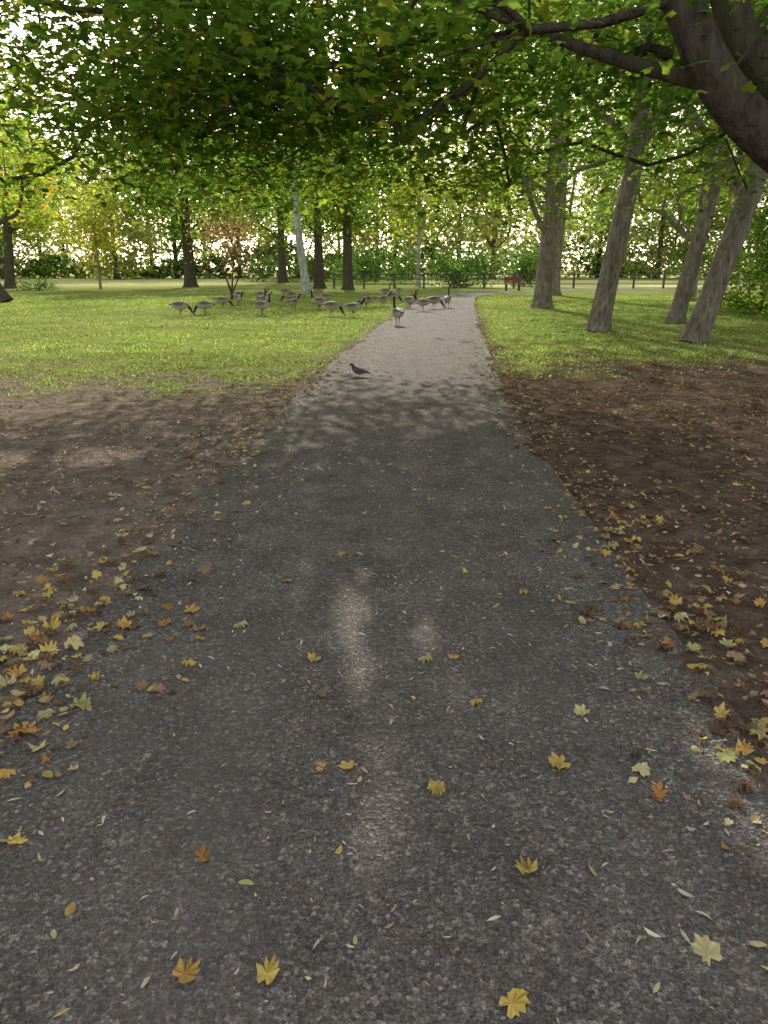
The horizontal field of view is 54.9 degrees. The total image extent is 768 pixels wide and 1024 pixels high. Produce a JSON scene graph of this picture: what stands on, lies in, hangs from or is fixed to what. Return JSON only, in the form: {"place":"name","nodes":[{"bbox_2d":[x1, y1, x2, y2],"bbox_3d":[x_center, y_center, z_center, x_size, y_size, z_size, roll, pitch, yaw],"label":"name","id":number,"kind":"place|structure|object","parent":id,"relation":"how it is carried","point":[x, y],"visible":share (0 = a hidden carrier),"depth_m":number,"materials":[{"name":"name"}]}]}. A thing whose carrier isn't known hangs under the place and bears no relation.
{"place":"outdoors","nodes":[
{"label":"outdoors","id":0,"kind":"place"},
{"bbox_2d":[0,289,767,1023],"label":"asphalt path","id":1,"kind":"structure","parent":0,"point":[112,941],"depth_m":2.33,"materials":[{"name":"grey asphalt"}]},
{"bbox_2d":[349,363,370,376],"bbox_3d":[-0.357,-2.073,10.791,0.337,0.187,0.113,6,19,19],"label":"pigeon","id":2,"kind":"object","parent":1,"relation":"on","point":[358,370],"visible":1,"depth_m":10.76,"materials":[{"name":"grey"}]},
{"bbox_2d":[392,296,403,324],"bbox_3d":[0.376,-5.608,20.591,0.295,0.781,0.817,-6,19,-19],"label":"canada goose","id":3,"kind":"object","parent":1,"relation":"on","point":[398,313],"visible":1,"depth_m":20.46},
{"bbox_2d":[402,289,418,307],"bbox_3d":[1.041,-8.463,29.317,0.790,0.754,0.285,10,21,28],"label":"canada goose","id":4,"kind":"object","parent":1,"relation":"on","point":[410,300],"visible":0.97,"depth_m":29.22},
{"bbox_2d":[411,294,432,310],"bbox_3d":[1.381,-7.816,27.563,0.897,0.621,0.280,6,19,19],"label":"canada goose","id":5,"kind":"object","parent":1,"relation":"on","point":[422,302],"visible":1,"depth_m":27.45},
{"bbox_2d":[424,296,444,307],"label":"canada goose","id":6,"kind":"object","parent":1,"relation":"on","point":[435,299],"visible":0.88,"depth_m":28.97},
{"bbox_2d":[443,287,450,307],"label":"canada goose","id":7,"kind":"object","parent":1,"relation":"on","point":[447,299],"visible":1,"depth_m":29.69},
{"bbox_2d":[0,269,767,798],"bbox_3d":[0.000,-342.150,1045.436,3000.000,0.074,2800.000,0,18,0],"label":"ground","id":8,"kind":"structure","parent":0,"point":[90,417],"depth_m":6.89,"materials":[{"name":"green soil"}]},
{"bbox_2d":[11,276,61,290],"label":"bush","id":9,"kind":"object","parent":8,"relation":"on","point":[39,284],"visible":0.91,"depth_m":53.44,"materials":[{"name":"green plant"}]},
{"bbox_2d":[0,113,98,288],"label":"plane tree","id":10,"kind":"object","parent":8,"relation":"on","point":[7,242],"visible":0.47,"depth_m":58.50,"materials":[{"name":"green plant"}]},
{"bbox_2d":[0,39,103,301],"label":"plane tree","id":11,"kind":"object","parent":8,"relation":"on","point":[5,296],"visible":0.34,"depth_m":34.15,"materials":[{"name":"green plant"}]},
{"bbox_2d":[53,185,130,288],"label":"birch sapling","id":12,"kind":"object","parent":8,"relation":"on","point":[95,241],"visible":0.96,"depth_m":55.79,"materials":[{"name":"green plant"}]},
{"bbox_2d":[0,0,329,227],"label":"maple tree","id":13,"kind":"object","parent":8,"relation":"on","point":[20,70],"visible":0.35,"depth_m":10.02,"materials":[{"name":"green plant"}]},
{"bbox_2d":[168,301,194,314],"bbox_3d":[-6.758,-6.801,24.712,0.857,0.458,0.289,0,18,0],"label":"canada goose","id":14,"kind":"object","parent":8,"relation":"on","point":[180,305],"visible":0.98,"depth_m":24.61},
{"bbox_2d":[82,125,285,287],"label":"plane tree","id":15,"kind":"object","parent":8,"relation":"on","point":[190,280],"visible":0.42,"depth_m":60.24,"materials":[{"name":"green plant"}]},
{"bbox_2d":[193,300,214,313],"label":"canada goose","id":16,"kind":"object","parent":8,"relation":"on","point":[205,304],"visible":0.88,"depth_m":25.07},
{"bbox_2d":[213,297,234,307],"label":"canada goose","id":17,"kind":"object","parent":8,"relation":"on","point":[222,300],"visible":0.98,"depth_m":29.27},
{"bbox_2d":[178,196,271,298],"bbox_3d":[-7.806,-13.224,36.925,4.687,5.098,5.158,0,18,0],"label":"cherry tree","id":18,"kind":"object","parent":8,"relation":"on","point":[231,289],"visible":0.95,"depth_m":36.99,"materials":[{"name":"green plant"}]},
{"bbox_2d":[230,292,244,299],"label":"canada goose","id":19,"kind":"object","parent":8,"relation":"on","point":[235,293],"visible":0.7,"depth_m":36.38},
{"bbox_2d":[234,291,243,304],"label":"canada goose","id":20,"kind":"object","parent":8,"relation":"on","point":[238,298],"visible":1,"depth_m":31.39},
{"bbox_2d":[251,291,271,313],"bbox_3d":[-4.087,-7.010,24.851,0.804,0.768,0.290,3,18,9],"label":"canada goose","id":21,"kind":"object","parent":8,"relation":"on","point":[262,305],"visible":0.99,"depth_m":24.76},
{"bbox_2d":[256,288,266,300],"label":"canada goose","id":22,"kind":"object","parent":8,"relation":"on","point":[260,298],"visible":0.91,"depth_m":30.16},
{"bbox_2d":[254,288,269,295],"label":"canada goose","id":23,"kind":"object","parent":8,"relation":"on","point":[259,294],"visible":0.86,"depth_m":35.98},
{"bbox_2d":[208,152,337,282],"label":"plane tree","id":24,"kind":"object","parent":8,"relation":"on","point":[281,225],"visible":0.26,"depth_m":82.03,"materials":[{"name":"green plant"}]},
{"bbox_2d":[279,289,294,297],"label":"canada goose","id":25,"kind":"object","parent":8,"relation":"on","point":[283,291],"visible":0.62,"depth_m":39.19},
{"bbox_2d":[280,292,297,301],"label":"canada goose","id":26,"kind":"object","parent":8,"relation":"on","point":[289,295],"visible":0.94,"depth_m":34.47},
{"bbox_2d":[287,293,301,311],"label":"canada goose","id":27,"kind":"object","parent":8,"relation":"on","point":[292,302],"visible":1,"depth_m":26.85},
{"bbox_2d":[231,248,362,281],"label":"yew bush","id":28,"kind":"object","parent":8,"relation":"on","point":[262,267],"visible":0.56,"depth_m":90.80,"materials":[{"name":"green plant"}]},
{"bbox_2d":[223,108,380,292],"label":"birch tree","id":29,"kind":"object","parent":8,"relation":"on","point":[305,280],"visible":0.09,"depth_m":46.68,"materials":[{"name":"green plant"}]},
{"bbox_2d":[233,118,401,288],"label":"plane tree","id":30,"kind":"object","parent":8,"relation":"on","point":[319,281],"visible":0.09,"depth_m":58.20,"materials":[{"name":"green plant"}]},
{"bbox_2d":[308,289,327,309],"bbox_3d":[-2.513,-8.133,28.275,0.798,0.763,0.288,2,18,5],"label":"canada goose","id":31,"kind":"object","parent":8,"relation":"on","point":[318,301],"visible":0.98,"depth_m":28.20},
{"bbox_2d":[319,294,332,298],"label":"canada goose","id":32,"kind":"object","parent":8,"relation":"on","point":[327,296],"visible":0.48,"depth_m":32.55},
{"bbox_2d":[320,301,344,314],"bbox_3d":[-1.708,-6.745,24.528,0.873,0.467,0.294,-3,18,-9],"label":"canada goose","id":33,"kind":"object","parent":8,"relation":"on","point":[331,305],"visible":1,"depth_m":24.41},
{"bbox_2d":[271,119,423,289],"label":"plane tree","id":34,"kind":"object","parent":8,"relation":"on","point":[346,228],"visible":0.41,"depth_m":53.85,"materials":[{"name":"green plant"}]},
{"bbox_2d":[342,297,368,315],"bbox_3d":[-0.925,-6.604,23.823,0.921,0.638,0.287,2,18,5],"label":"canada goose","id":35,"kind":"object","parent":8,"relation":"on","point":[353,306],"visible":1,"depth_m":23.73},
{"bbox_2d":[357,296,374,307],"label":"canada goose","id":36,"kind":"object","parent":8,"relation":"on","point":[369,300],"visible":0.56,"depth_m":29.27},
{"bbox_2d":[323,236,428,282],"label":"yew bush","id":37,"kind":"object","parent":8,"relation":"on","point":[367,264],"visible":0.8,"depth_m":79.30,"materials":[{"name":"green plant"}]},
{"bbox_2d":[0,231,756,278],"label":"distant shrubs","id":38,"kind":"object","parent":8,"relation":"on","point":[42,271],"visible":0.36,"depth_m":121.48,"materials":[{"name":"green plant"}]},
{"bbox_2d":[0,0,767,233],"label":"maple tree","id":39,"kind":"object","parent":8,"relation":"on","point":[720,55],"visible":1,"depth_m":7.90,"materials":[{"name":"green plant"}]},
{"bbox_2d":[0,72,767,279],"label":"distant trees","id":40,"kind":"object","parent":8,"relation":"on","point":[645,233],"visible":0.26,"depth_m":115.31,"materials":[{"name":"green plant"}]},
{"bbox_2d":[0,299,767,1023],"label":"fallen leaves","id":41,"kind":"object","parent":8,"relation":"on","point":[516,1001],"depth_m":3.57,"materials":[{"name":"plant"}]},
{"bbox_2d":[375,291,393,304],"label":"canada goose","id":42,"kind":"object","parent":8,"relation":"on","point":[383,299],"visible":0.99,"depth_m":30.20},
{"bbox_2d":[380,283,391,295],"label":"canada goose","id":43,"kind":"object","parent":8,"relation":"on","point":[385,290],"visible":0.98,"depth_m":41.13},
{"bbox_2d":[385,293,402,302],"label":"canada goose","id":44,"kind":"object","parent":8,"relation":"on","point":[396,295],"visible":0.86,"depth_m":33.54},
{"bbox_2d":[394,283,403,291],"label":"canada goose","id":45,"kind":"object","parent":8,"relation":"on","point":[398,289],"visible":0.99,"depth_m":43.99},
{"bbox_2d":[362,127,478,286],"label":"birch tree","id":46,"kind":"object","parent":8,"relation":"on","point":[418,222],"visible":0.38,"depth_m":62.39,"materials":[{"name":"green plant"}]},
{"bbox_2d":[419,236,512,287],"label":"yew bush","id":47,"kind":"object","parent":8,"relation":"on","point":[444,268],"visible":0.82,"depth_m":61.98,"materials":[{"name":"green plant"}]},
{"bbox_2d":[504,277,521,290],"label":"park bench","id":48,"kind":"object","parent":8,"relation":"on","point":[512,280],"visible":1,"depth_m":52.97,"materials":[{"name":"paint"}]},
{"bbox_2d":[501,239,538,286],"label":"yew bush","id":49,"kind":"object","parent":8,"relation":"on","point":[524,263],"visible":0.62,"depth_m":65.94,"materials":[{"name":"green plant"}]},
{"bbox_2d":[333,273,765,288],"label":"post and rail fence","id":50,"kind":"object","parent":8,"relation":"on","point":[514,274],"visible":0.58,"depth_m":59.12,"materials":[{"name":"paint"}]},
{"bbox_2d":[417,0,705,308],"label":"plane tree","id":51,"kind":"object","parent":8,"relation":"on","point":[542,296],"visible":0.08,"depth_m":28.02,"materials":[{"name":"green plant"}]},
{"bbox_2d":[453,0,680,295],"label":"plane tree","id":52,"kind":"object","parent":8,"relation":"on","point":[560,237],"visible":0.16,"depth_m":42.84,"materials":[{"name":"green plant"}]},
{"bbox_2d":[500,0,752,331],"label":"plane tree","id":53,"kind":"object","parent":8,"relation":"on","point":[600,317],"visible":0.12,"depth_m":17.82,"materials":[{"name":"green plant"}]},
{"bbox_2d":[524,0,767,343],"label":"plane tree","id":54,"kind":"object","parent":8,"relation":"on","point":[699,325],"visible":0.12,"depth_m":15.26,"materials":[{"name":"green plant"}]},
{"bbox_2d":[532,0,767,323],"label":"plane tree","id":55,"kind":"object","parent":8,"relation":"on","point":[677,312],"visible":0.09,"depth_m":20.61,"materials":[{"name":"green plant"}]},
{"bbox_2d":[571,40,767,300],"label":"plane tree","id":56,"kind":"object","parent":8,"relation":"on","point":[677,227],"visible":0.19,"depth_m":35.49,"materials":[{"name":"green plant"}]},
{"bbox_2d":[648,6,767,247],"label":"plane tree","id":57,"kind":"object","parent":8,"relation":"on","point":[720,199],"visible":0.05,"depth_m":26.59,"materials":[{"name":"green plant"}]},
{"bbox_2d":[690,198,767,314],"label":"laurel bush","id":58,"kind":"object","parent":8,"relation":"on","point":[736,301],"visible":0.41,"depth_m":25.90,"materials":[{"name":"green plant"}]},
{"bbox_2d":[730,197,767,317],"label":"laurel bush","id":59,"kind":"object","parent":8,"relation":"on","point":[749,247],"visible":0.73,"depth_m":21.74,"materials":[{"name":"green plant"}]},
{"bbox_2d":[738,215,767,327],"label":"laurel bush","id":60,"kind":"object","parent":8,"relation":"on","point":[758,267],"visible":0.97,"depth_m":18.82,"materials":[{"name":"green plant"}]},
{"bbox_2d":[0,295,767,397],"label":"grass","id":61,"kind":"structure","parent":0,"point":[294,313],"depth_m":18.26,"materials":[{"name":"green plant"}]},
{"bbox_2d":[0,0,767,268],"label":"sky","id":62,"kind":"structure","parent":0,"point":[19,32],"materials":[{"name":"white"}]}
]}

